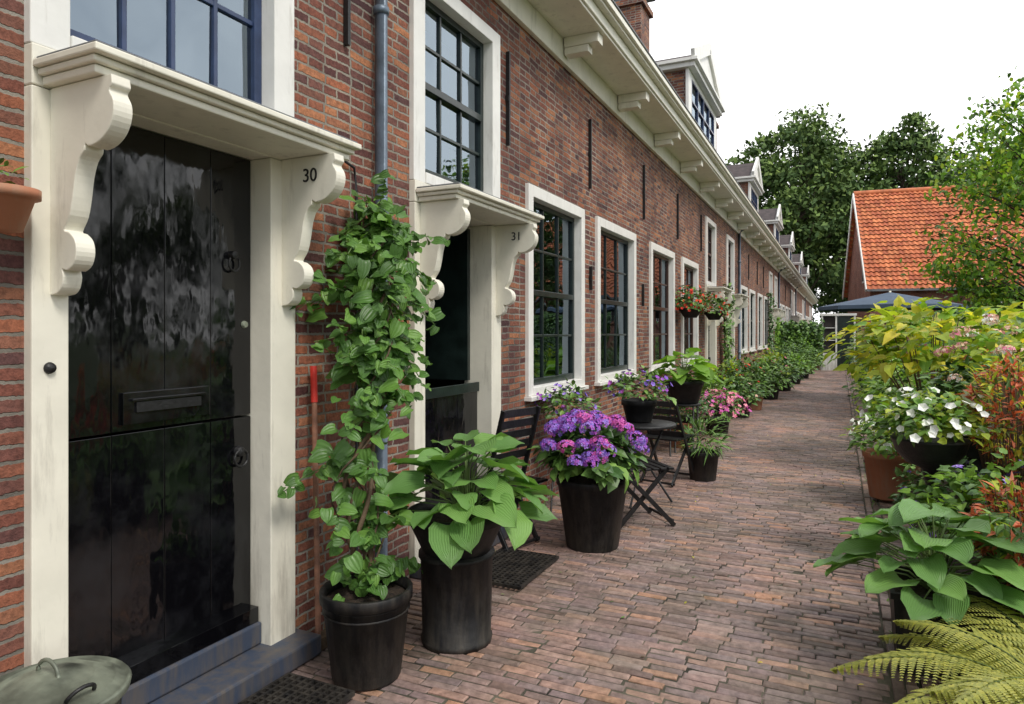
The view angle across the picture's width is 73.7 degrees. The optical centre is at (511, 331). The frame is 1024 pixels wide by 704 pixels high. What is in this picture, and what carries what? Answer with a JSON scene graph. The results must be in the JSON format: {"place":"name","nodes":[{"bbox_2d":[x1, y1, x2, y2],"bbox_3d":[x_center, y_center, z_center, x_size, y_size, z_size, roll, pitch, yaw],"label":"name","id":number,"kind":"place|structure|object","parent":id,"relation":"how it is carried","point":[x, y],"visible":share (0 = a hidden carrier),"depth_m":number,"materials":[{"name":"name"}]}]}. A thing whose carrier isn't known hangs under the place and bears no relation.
{"place":"outdoors","nodes":[
{"label":"outdoors","id":0,"kind":"place"},
{"bbox_2d":[290,368,976,703],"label":"brick path","id":1,"kind":"structure","parent":0,"point":[754,581],"depth_m":3.92,"materials":[{"name":"brick"}]},
{"bbox_2d":[0,655,131,703],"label":"dustbin","id":2,"kind":"object","parent":1,"relation":"on","point":[90,679],"visible":1,"depth_m":1.99,"materials":[{"name":"metal"}]},
{"bbox_2d":[122,621,320,703],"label":"door step","id":3,"kind":"object","parent":1,"relation":"on","point":[239,666],"depth_m":2.91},
{"bbox_2d":[237,672,354,703],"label":"door mat","id":4,"kind":"object","parent":1,"relation":"on","point":[289,688],"depth_m":2.87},
{"bbox_2d":[310,366,327,650],"bbox_3d":[-0.941,0.860,3.425,0.122,1.381,0.240,0,0,26],"label":"broom","id":5,"kind":"object","parent":1,"relation":"on","point":[314,401],"visible":0.7,"depth_m":3.37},
{"bbox_2d":[277,169,449,691],"bbox_3d":[-0.645,0.346,3.444,0.762,2.403,1.079,0,0,26],"label":"climbing hydrangea","id":6,"kind":"object","parent":1,"relation":"on","point":[365,605],"visible":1,"depth_m":3.24,"materials":[{"name":"green plant"}]},
{"bbox_2d":[409,526,508,578],"bbox_3d":[-0.377,1.450,4.840,0.370,0.200,1.200,0,0,26],"label":"door step","id":7,"kind":"object","parent":1,"relation":"on","point":[417,575],"depth_m":4.93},
{"bbox_2d":[379,430,558,654],"bbox_3d":[-0.241,1.024,3.436,0.922,1.048,0.919,0,0,26],"label":"potted hosta","id":8,"kind":"object","parent":1,"relation":"on","point":[456,526],"visible":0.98,"depth_m":3.28,"materials":[{"name":"plant"}]},
{"bbox_2d":[470,406,547,550],"bbox_3d":[-0.043,1.046,4.993,0.448,1.000,0.420,0,0,40],"label":"folding chair","id":9,"kind":"object","parent":1,"relation":"on","point":[529,432],"visible":0.51,"depth_m":4.98,"materials":[{"name":"metal"}]},
{"bbox_2d":[492,547,558,589],"bbox_3d":[-0.008,1.526,4.441,0.432,0.020,0.632,0,0,26],"label":"door mat","id":10,"kind":"object","parent":1,"relation":"on","point":[517,569],"depth_m":4.42,"materials":[{"name":"black plastic"}]},
{"bbox_2d":[533,378,601,511],"bbox_3d":[0.471,0.963,5.954,0.598,1.155,0.652,0,0,26],"label":"potted petunia","id":11,"kind":"object","parent":1,"relation":"on","point":[561,394],"visible":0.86,"depth_m":5.85,"materials":[{"name":"plant"}]},
{"bbox_2d":[527,409,649,552],"bbox_3d":[0.545,1.052,4.960,0.877,0.992,0.849,0,0,36],"label":"potted hydrangea","id":12,"kind":"object","parent":1,"relation":"on","point":[592,478],"visible":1,"depth_m":4.77,"materials":[{"name":"plant"}]},
{"bbox_2d":[324,389,907,701],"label":"weeds and fallen leaves","id":13,"kind":"object","parent":1,"relation":"on","point":[774,529],"visible":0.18,"depth_m":5.42,"materials":[{"name":"green plant"}]},
{"bbox_2d":[621,458,675,527],"bbox_3d":[1.007,1.309,5.562,0.503,0.480,0.420,0,0,-16],"label":"folding chair","id":14,"kind":"object","parent":1,"relation":"on","point":[653,465],"visible":0.52,"depth_m":5.41,"materials":[{"name":"metal"}]},
{"bbox_2d":[626,419,675,507],"bbox_3d":[1.180,1.184,6.200,0.610,0.723,0.610,0,0,26],"label":"bistro table","id":15,"kind":"object","parent":1,"relation":"on","point":[657,424],"visible":0.53,"depth_m":6.10,"materials":[{"name":"metal"}]},
{"bbox_2d":[602,363,676,422],"bbox_3d":[1.173,0.547,6.240,0.670,0.542,0.656,0,0,26],"label":"potted petunia","id":16,"kind":"object","parent":15,"relation":"on","point":[639,410],"visible":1,"depth_m":6.16,"materials":[{"name":"plant"}]},
{"bbox_2d":[639,401,694,486],"bbox_3d":[1.614,1.121,7.103,0.420,0.856,0.505,0,0,39],"label":"folding chair","id":17,"kind":"object","parent":1,"relation":"on","point":[674,436],"visible":0.77,"depth_m":6.98,"materials":[{"name":"metal"}]},
{"bbox_2d":[641,347,725,456],"bbox_3d":[2.146,0.866,8.492,0.871,1.349,0.911,0,0,-41],"label":"potted hosta","id":18,"kind":"object","parent":1,"relation":"on","point":[685,389],"visible":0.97,"depth_m":8.35,"materials":[{"name":"plant"}]},
{"bbox_2d":[660,377,710,434],"bbox_3d":[2.483,1.088,9.752,0.740,0.919,0.772,0,0,-39],"label":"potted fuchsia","id":19,"kind":"object","parent":1,"relation":"on","point":[705,406],"visible":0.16,"depth_m":9.65,"materials":[{"name":"green plant"}]},
{"bbox_2d":[656,393,716,447],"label":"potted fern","id":20,"kind":"object","parent":1,"relation":"on","point":[687,419],"visible":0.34,"depth_m":9.15,"materials":[{"name":"green plant"}]},
{"bbox_2d":[686,385,751,434],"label":"potted impatiens","id":21,"kind":"object","parent":1,"relation":"on","point":[734,412],"visible":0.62,"depth_m":10.21,"materials":[{"name":"pink plant"}]},
{"bbox_2d":[700,371,737,415],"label":"potted shrub","id":22,"kind":"object","parent":1,"relation":"on","point":[718,386],"visible":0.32,"depth_m":11.69,"materials":[{"name":"green plant"}]},
{"bbox_2d":[702,355,750,412],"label":"potted shrub","id":23,"kind":"object","parent":1,"relation":"on","point":[724,365],"visible":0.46,"depth_m":13.05,"materials":[{"name":"green plant"}]},
{"bbox_2d":[720,282,738,383],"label":"climbing plant","id":24,"kind":"object","parent":1,"relation":"on","point":[727,354],"visible":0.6,"depth_m":15.28,"materials":[{"name":"green plant"}]},
{"bbox_2d":[717,356,769,392],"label":"potted shrub","id":25,"kind":"object","parent":1,"relation":"on","point":[747,366],"visible":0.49,"depth_m":14.80,"materials":[{"name":"green plant"}]},
{"bbox_2d":[723,378,765,417],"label":"potted shrub","id":26,"kind":"object","parent":1,"relation":"on","point":[752,394],"visible":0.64,"depth_m":12.28,"materials":[{"name":"green plant"}]},
{"bbox_2d":[735,368,776,409],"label":"potted shrub","id":27,"kind":"object","parent":1,"relation":"on","point":[761,387],"visible":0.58,"depth_m":13.49,"materials":[{"name":"green plant"}]},
{"bbox_2d":[734,349,782,382],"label":"potted shrub","id":28,"kind":"object","parent":1,"relation":"on","point":[762,361],"visible":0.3,"depth_m":16.99,"materials":[{"name":"green plant"}]},
{"bbox_2d":[749,339,791,384],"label":"potted shrub","id":29,"kind":"object","parent":1,"relation":"on","point":[773,354],"visible":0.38,"depth_m":19.19,"materials":[{"name":"green plant"}]},
{"bbox_2d":[766,292,777,364],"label":"climbing plant","id":30,"kind":"object","parent":1,"relation":"on","point":[770,318],"visible":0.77,"depth_m":24.93,"materials":[{"name":"green plant"}]},
{"bbox_2d":[752,361,794,399],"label":"potted shrub","id":31,"kind":"object","parent":1,"relation":"on","point":[779,377],"visible":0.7,"depth_m":15.61,"materials":[{"name":"green plant"}]},
{"bbox_2d":[773,317,781,360],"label":"climbing plant","id":32,"kind":"object","parent":1,"relation":"on","point":[777,338],"visible":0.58,"depth_m":27.22,"materials":[{"name":"green plant"}]},
{"bbox_2d":[759,339,800,378],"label":"potted shrub","id":33,"kind":"object","parent":1,"relation":"on","point":[769,346],"visible":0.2,"depth_m":21.74,"materials":[{"name":"green plant"}]},
{"bbox_2d":[764,354,807,390],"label":"potted shrub","id":34,"kind":"object","parent":1,"relation":"on","point":[795,375],"visible":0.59,"depth_m":17.80,"materials":[{"name":"green plant"}]},
{"bbox_2d":[774,337,810,368],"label":"potted shrub","id":35,"kind":"object","parent":1,"relation":"on","point":[799,349],"visible":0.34,"depth_m":24.38,"materials":[{"name":"green plant"}]},
{"bbox_2d":[775,352,815,383],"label":"potted shrub","id":36,"kind":"object","parent":1,"relation":"on","point":[798,360],"visible":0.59,"depth_m":20.19,"materials":[{"name":"green plant"}]},
{"bbox_2d":[778,334,819,364],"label":"potted shrub","id":37,"kind":"object","parent":1,"relation":"on","point":[810,346],"visible":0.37,"depth_m":27.00,"materials":[{"name":"green plant"}]},
{"bbox_2d":[774,318,825,369],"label":"ivy","id":38,"kind":"object","parent":1,"relation":"on","point":[815,330],"visible":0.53,"depth_m":27.61,"materials":[{"name":"green plant"}]},
{"bbox_2d":[789,352,820,378],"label":"potted shrub","id":39,"kind":"object","parent":1,"relation":"on","point":[810,363],"visible":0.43,"depth_m":22.65,"materials":[{"name":"green plant"}]},
{"bbox_2d":[799,346,825,373],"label":"potted shrub","id":40,"kind":"object","parent":1,"relation":"on","point":[817,359],"visible":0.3,"depth_m":25.13,"materials":[{"name":"green plant"}]},
{"bbox_2d":[813,498,1023,682],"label":"potted hosta","id":41,"kind":"object","parent":1,"relation":"on","point":[927,585],"visible":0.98,"depth_m":3.02,"materials":[{"name":"plant"}]},
{"bbox_2d":[672,409,735,481],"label":"potted grass","id":42,"kind":"object","parent":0,"point":[705,462],"depth_m":7.07,"materials":[{"name":"plant"}]},
{"bbox_2d":[648,0,1023,323],"label":"sky","id":43,"kind":"structure","parent":0,"point":[882,61],"materials":[{"name":"white"}]},
{"label":"ground","id":44,"kind":"structure","parent":0,"visible":0},
{"bbox_2d":[0,0,811,675],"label":"front wall","id":45,"kind":"structure","parent":44,"relation":"on","point":[556,106],"depth_m":4.12,"materials":[{"name":"brick"}]},
{"bbox_2d":[0,158,41,232],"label":"hanging terracotta pot","id":46,"kind":"object","parent":45,"relation":"attached to","point":[17,202],"visible":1,"depth_m":2.06,"materials":[{"name":"orange ceramic"}]},
{"bbox_2d":[24,39,361,666],"bbox_3d":[-1.250,0.256,2.791,0.570,2.408,1.290,0,0,26],"label":"door frame","id":47,"kind":"object","parent":45,"relation":"attached to","point":[265,141],"visible":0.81,"depth_m":2.48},
{"bbox_2d":[68,126,257,684],"bbox_3d":[-1.425,0.273,2.803,0.105,2.155,0.907,0,0,26],"label":"door leaf","id":48,"kind":"object","parent":47,"relation":"in","point":[158,516],"visible":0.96,"depth_m":2.78,"materials":[{"name":"wood"}]},
{"bbox_2d":[51,74,345,305],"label":"scroll brackets","id":49,"kind":"object","parent":47,"relation":"attached to","point":[91,120],"visible":1,"depth_m":2.26,"materials":[{"name":"beige paint"}]},
{"bbox_2d":[303,168,316,181],"bbox_3d":[-0.932,-0.725,3.149,0.080,0.062,0.004,0,0,26],"label":"house number","id":50,"kind":"object","parent":49,"relation":"attached to","point":[307,176],"visible":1,"depth_m":3.15,"materials":[{"name":"metal"}]},
{"bbox_2d":[70,0,657,367],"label":"curtains","id":51,"kind":"object","parent":45,"relation":"attached to","point":[146,28],"visible":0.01,"depth_m":3.21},
{"bbox_2d":[68,0,685,439],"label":"window","id":52,"kind":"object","parent":45,"relation":"attached to","point":[228,54],"depth_m":7.12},
{"bbox_2d":[43,0,785,373],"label":"iron wall anchors","id":53,"kind":"object","parent":45,"relation":"attached to","point":[49,368],"visible":0.94,"depth_m":5.48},
{"bbox_2d":[24,0,810,401],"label":"window frames","id":54,"kind":"structure","parent":45,"relation":"attached to","point":[46,22],"depth_m":5.29,"materials":[{"name":"wood"}]},
{"bbox_2d":[70,0,765,385],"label":"window sashes","id":55,"kind":"object","parent":54,"relation":"in","point":[252,24],"depth_m":5.21,"materials":[{"name":"wood"}]},
{"bbox_2d":[409,180,543,562],"bbox_3d":[-0.285,0.256,4.801,0.570,2.408,1.290,0,0,26],"label":"door frame","id":56,"kind":"object","parent":45,"relation":"attached to","point":[489,213],"visible":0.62,"depth_m":5.18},
{"bbox_2d":[425,229,478,500],"bbox_3d":[-0.836,0.273,4.994,0.870,2.125,0.907,0,0,26],"label":"door leaf","id":57,"kind":"object","parent":56,"relation":"in","point":[450,411],"visible":0.34,"depth_m":5.23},
{"bbox_2d":[420,199,537,315],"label":"scroll brackets","id":58,"kind":"object","parent":56,"relation":"attached to","point":[445,219],"visible":0.94,"depth_m":4.28,"materials":[{"name":"beige paint"}]},
{"bbox_2d":[344,0,805,557],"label":"downpipe","id":59,"kind":"object","parent":45,"relation":"attached to","point":[380,10],"visible":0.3,"depth_m":3.87,"materials":[{"name":"metal"}]},
{"bbox_2d":[494,0,817,304],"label":"eaves cornice","id":60,"kind":"structure","parent":45,"relation":"attached to","point":[597,50],"depth_m":8.00,"materials":[{"name":"beige paint"}]},
{"bbox_2d":[675,284,713,317],"bbox_3d":[2.946,-0.510,11.207,0.657,0.555,0.918,0,0,47],"label":"hanging geranium basket","id":61,"kind":"object","parent":45,"relation":"attached to","point":[690,311],"visible":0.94,"depth_m":11.04,"materials":[{"name":"plant"}]},
{"bbox_2d":[699,291,731,319],"bbox_3d":[3.865,-0.510,13.046,0.658,0.555,0.856,0,0,13],"label":"hanging geranium basket","id":62,"kind":"object","parent":45,"relation":"attached to","point":[710,314],"visible":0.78,"depth_m":12.95,"materials":[{"name":"plant"}]},
{"bbox_2d":[705,284,732,399],"bbox_3d":[4.191,0.256,14.122,0.570,2.408,1.290,0,0,26],"label":"door frame","id":63,"kind":"object","parent":45,"relation":"attached to","point":[713,340],"visible":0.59,"depth_m":14.50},
{"bbox_2d":[708,326,710,389],"bbox_3d":[4.017,0.273,14.134,0.105,2.155,0.907,0,0,26],"label":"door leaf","id":64,"kind":"object","parent":63,"relation":"in","point":[709,358],"visible":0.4,"depth_m":14.49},
{"bbox_2d":[708,291,732,325],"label":"scroll brackets","id":65,"kind":"object","parent":63,"relation":"attached to","point":[723,295],"visible":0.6,"depth_m":14.42,"materials":[{"name":"beige paint"}]},
{"bbox_2d":[726,293,748,383],"bbox_3d":[5.403,0.256,16.646,0.570,2.408,1.290,0,0,26],"label":"door frame","id":66,"kind":"object","parent":45,"relation":"attached to","point":[743,296],"visible":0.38,"depth_m":17.03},
{"bbox_2d":[728,297,747,326],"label":"scroll brackets","id":67,"kind":"object","parent":66,"relation":"attached to","point":[740,302],"visible":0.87,"depth_m":16.97,"materials":[{"name":"beige paint"}]},
{"bbox_2d":[769,308,781,347],"bbox_3d":[10.078,0.256,26.382,0.570,2.408,1.290,0,0,26],"label":"door frame","id":68,"kind":"object","parent":45,"relation":"attached to","point":[776,309],"visible":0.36,"depth_m":25.84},
{"bbox_2d":[770,310,781,328],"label":"scroll brackets","id":69,"kind":"object","parent":68,"relation":"attached to","point":[777,313],"visible":0.77,"depth_m":25.85,"materials":[{"name":"beige paint"}]},
{"bbox_2d":[725,101,882,293],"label":"deciduous tree","id":70,"kind":"object","parent":44,"relation":"on","point":[818,172],"visible":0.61,"depth_m":70.61,"materials":[{"name":"green plant"}]},
{"bbox_2d":[807,175,898,321],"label":"deciduous tree","id":71,"kind":"object","parent":44,"relation":"on","point":[829,297],"visible":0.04,"depth_m":86.94,"materials":[{"name":"green plant"}]},
{"bbox_2d":[782,321,927,373],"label":"garden wall","id":72,"kind":"structure","parent":44,"relation":"on","point":[863,329],"depth_m":26.82,"materials":[{"name":"red brick"}]},
{"bbox_2d":[820,313,856,369],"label":"garden gate","id":73,"kind":"structure","parent":72,"relation":"attached to","point":[836,323],"depth_m":27.38,"materials":[{"name":"white paint"}]},
{"bbox_2d":[830,111,966,280],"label":"deciduous tree","id":74,"kind":"object","parent":44,"relation":"on","point":[894,150],"visible":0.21,"depth_m":71.56,"materials":[{"name":"green plant"}]},
{"bbox_2d":[848,169,1023,350],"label":"walls","id":75,"kind":"structure","parent":44,"relation":"on","point":[856,288],"depth_m":33.31,"materials":[{"name":"red brick"}]},
{"bbox_2d":[842,193,1023,320],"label":"roof trim","id":76,"kind":"structure","parent":75,"relation":"attached to","point":[863,267],"depth_m":32.37,"materials":[{"name":"white paint"}]},
{"bbox_2d":[844,184,1023,297],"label":"roof","id":77,"kind":"structure","parent":75,"relation":"attached to","point":[883,262],"depth_m":32.27,"materials":[{"name":"tile"}]},
{"bbox_2d":[858,376,1018,703],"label":"garden bed","id":78,"kind":"object","parent":44,"relation":"on","point":[954,560],"visible":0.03,"depth_m":5.13,"materials":[{"name":"soil"}]},
{"bbox_2d":[846,320,880,370],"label":"green shrub","id":79,"kind":"object","parent":78,"relation":"on","point":[848,356],"visible":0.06,"depth_m":23.38,"materials":[{"name":"green plant"}]},
{"bbox_2d":[840,409,925,500],"bbox_3d":[3.426,1.106,6.265,0.791,0.824,1.064,0,0,26],"label":"potted white petunia","id":80,"kind":"object","parent":78,"relation":"on","point":[884,460],"visible":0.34,"depth_m":6.15,"materials":[{"name":"ceramic"}]},
{"bbox_2d":[842,340,927,403],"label":"green shrub","id":81,"kind":"object","parent":78,"relation":"on","point":[846,386],"visible":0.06,"depth_m":13.46,"materials":[{"name":"green plant"}]},
{"bbox_2d":[847,358,925,397],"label":"green shrub","id":82,"kind":"object","parent":78,"relation":"on","point":[869,386],"visible":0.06,"depth_m":15.74,"materials":[{"name":"green plant"}]},
{"bbox_2d":[851,357,925,419],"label":"green shrub","id":83,"kind":"object","parent":78,"relation":"on","point":[861,394],"visible":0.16,"depth_m":11.48,"materials":[{"name":"green plant"}]},
{"bbox_2d":[817,291,968,363],"bbox_3d":[8.347,0.320,15.072,2.716,2.460,2.716,0,0,3],"label":"parasol","id":84,"kind":"object","parent":78,"relation":"on","point":[865,304],"visible":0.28,"depth_m":14.51,"materials":[{"name":"blue fabric"}]},
{"bbox_2d":[869,410,930,474],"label":"potted shrub","id":85,"kind":"object","parent":78,"relation":"on","point":[917,468],"visible":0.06,"depth_m":7.34,"materials":[{"name":"green plant"}]},
{"bbox_2d":[853,345,949,409],"bbox_3d":[5.735,0.653,9.839,1.456,0.943,2.482,0,0,26],"label":"green shrub","id":86,"kind":"object","parent":78,"relation":"on","point":[873,388],"visible":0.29,"depth_m":9.93,"materials":[{"name":"green plant"}]},
{"bbox_2d":[817,294,1023,429],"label":"yellow shrub","id":87,"kind":"object","parent":78,"relation":"on","point":[904,324],"visible":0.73,"depth_m":7.47,"materials":[{"name":"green plant"}]},
{"bbox_2d":[830,595,1023,703],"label":"fern","id":88,"kind":"object","parent":78,"relation":"on","point":[1007,676],"visible":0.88,"depth_m":2.57,"materials":[{"name":"green plant"}]},
{"bbox_2d":[853,386,1001,571],"bbox_3d":[2.723,0.944,4.477,0.816,1.193,0.888,0,0,39],"label":"potted white petunia","id":89,"kind":"object","parent":78,"relation":"on","point":[936,445],"visible":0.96,"depth_m":4.30,"materials":[{"name":"plant"}]},
{"bbox_2d":[888,456,989,532],"bbox_3d":[3.316,1.147,5.209,0.776,0.518,1.234,0,0,26],"label":"geranium bush","id":90,"kind":"object","parent":78,"relation":"on","point":[908,474],"visible":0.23,"depth_m":5.25,"materials":[{"name":"green plant"}]},
{"bbox_2d":[904,323,982,392],"bbox_3d":[8.055,0.664,11.678,2.614,1.716,3.118,0,0,26],"label":"green shrub","id":91,"kind":"object","parent":78,"relation":"on","point":[940,350],"depth_m":11.90,"materials":[{"name":"green plant"}]},
{"bbox_2d":[897,448,1023,557],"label":"geranium bush","id":92,"kind":"object","parent":78,"relation":"on","point":[968,476],"visible":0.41,"depth_m":3.96,"materials":[{"name":"green plant"}]},
{"bbox_2d":[955,458,984,513],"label":"potted plant","id":93,"kind":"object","parent":78,"relation":"on","point":[977,463],"depth_m":5.42,"materials":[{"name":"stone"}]},
{"bbox_2d":[915,357,1022,458],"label":"potted pelargonium","id":94,"kind":"object","parent":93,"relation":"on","point":[973,452],"visible":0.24,"depth_m":5.52,"materials":[{"name":"plant"}]},
{"bbox_2d":[917,303,1023,478],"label":"pink hydrangea bush","id":95,"kind":"object","parent":78,"relation":"on","point":[981,341],"visible":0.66,"depth_m":5.52,"materials":[{"name":"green plant"}]},
{"bbox_2d":[923,301,1023,428],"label":"green shrub","id":96,"kind":"object","parent":78,"relation":"on","point":[998,310],"visible":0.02,"depth_m":8.46,"materials":[{"name":"green plant"}]},
{"bbox_2d":[931,319,1023,476],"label":"golden spirea bush","id":97,"kind":"object","parent":78,"relation":"on","point":[1022,341],"visible":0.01,"depth_m":6.67,"materials":[{"name":"yellow plant"}]},
{"bbox_2d":[954,350,1023,522],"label":"red tip shrub","id":98,"kind":"object","parent":78,"relation":"on","point":[989,384],"visible":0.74,"depth_m":4.30,"materials":[{"name":"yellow plant"}]},
{"bbox_2d":[960,471,1023,662],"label":"red tip shrub","id":99,"kind":"object","parent":78,"relation":"on","point":[1010,501],"visible":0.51,"depth_m":3.14,"materials":[{"name":"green plant"}]},
{"bbox_2d":[899,66,1023,354],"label":"maple tree","id":100,"kind":"object","parent":44,"relation":"on","point":[1006,188],"visible":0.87,"depth_m":11.07,"materials":[{"name":"green plant"}]},
{"bbox_2d":[929,308,1021,380],"bbox_3d":[15.867,0.463,18.620,7.807,2.477,1.821,0,0,26],"label":"hedge","id":101,"kind":"object","parent":44,"relation":"on","point":[957,312],"visible":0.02,"depth_m":19.50,"materials":[{"name":"green plant"}]},
{"bbox_2d":[948,137,1023,235],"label":"deciduous tree","id":102,"kind":"object","parent":44,"relation":"on","point":[956,173],"visible":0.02,"depth_m":65.12,"materials":[{"name":"green plant"}]},
{"bbox_3d":[9.642,-4.650,31.977,6.300,3.800,78.400,0,0,26],"label":"roof","id":103,"kind":"object","parent":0,"visible":0},
{"bbox_2d":[614,0,719,150],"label":"chimneys","id":104,"kind":"object","parent":103,"relation":"on","point":[638,14],"visible":0.11,"depth_m":14.97,"materials":[{"name":"brick"}]},
{"bbox_2d":[656,42,724,148],"bbox_3d":[2.959,-4.460,14.387,2.480,2.820,3.433,0,0,26],"label":"dormer","id":105,"kind":"object","parent":103,"relation":"attached to","point":[692,78],"visible":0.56,"depth_m":13.34,"materials":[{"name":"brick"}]},
{"bbox_2d":[727,157,763,210],"bbox_3d":[6.920,-4.357,22.635,2.480,2.615,2.753,0,0,26],"label":"dormer","id":106,"kind":"object","parent":103,"relation":"attached to","point":[748,177],"visible":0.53,"depth_m":21.69,"materials":[{"name":"wood"}]},
{"bbox_2d":[758,204,783,241],"bbox_3d":[10.838,-4.357,30.793,2.480,2.614,2.657,0,0,26],"label":"dormer","id":107,"kind":"object","parent":103,"relation":"attached to","point":[772,218],"visible":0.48,"depth_m":29.83,"materials":[{"name":"wood"}]},
{"bbox_2d":[779,232,794,260],"bbox_3d":[14.798,-4.356,39.042,2.480,2.613,2.560,0,0,26],"label":"dormer","id":108,"kind":"object","parent":103,"relation":"attached to","point":[786,242],"visible":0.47,"depth_m":38.01,"materials":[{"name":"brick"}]},
{"bbox_2d":[792,251,803,273],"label":"dormer","id":109,"kind":"object","parent":103,"relation":"attached to","point":[797,260],"visible":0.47,"depth_m":47.43,"materials":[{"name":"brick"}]},
{"bbox_2d":[801,265,809,284],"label":"dormer","id":110,"kind":"object","parent":103,"relation":"attached to","point":[805,273],"visible":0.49,"depth_m":57.26,"materials":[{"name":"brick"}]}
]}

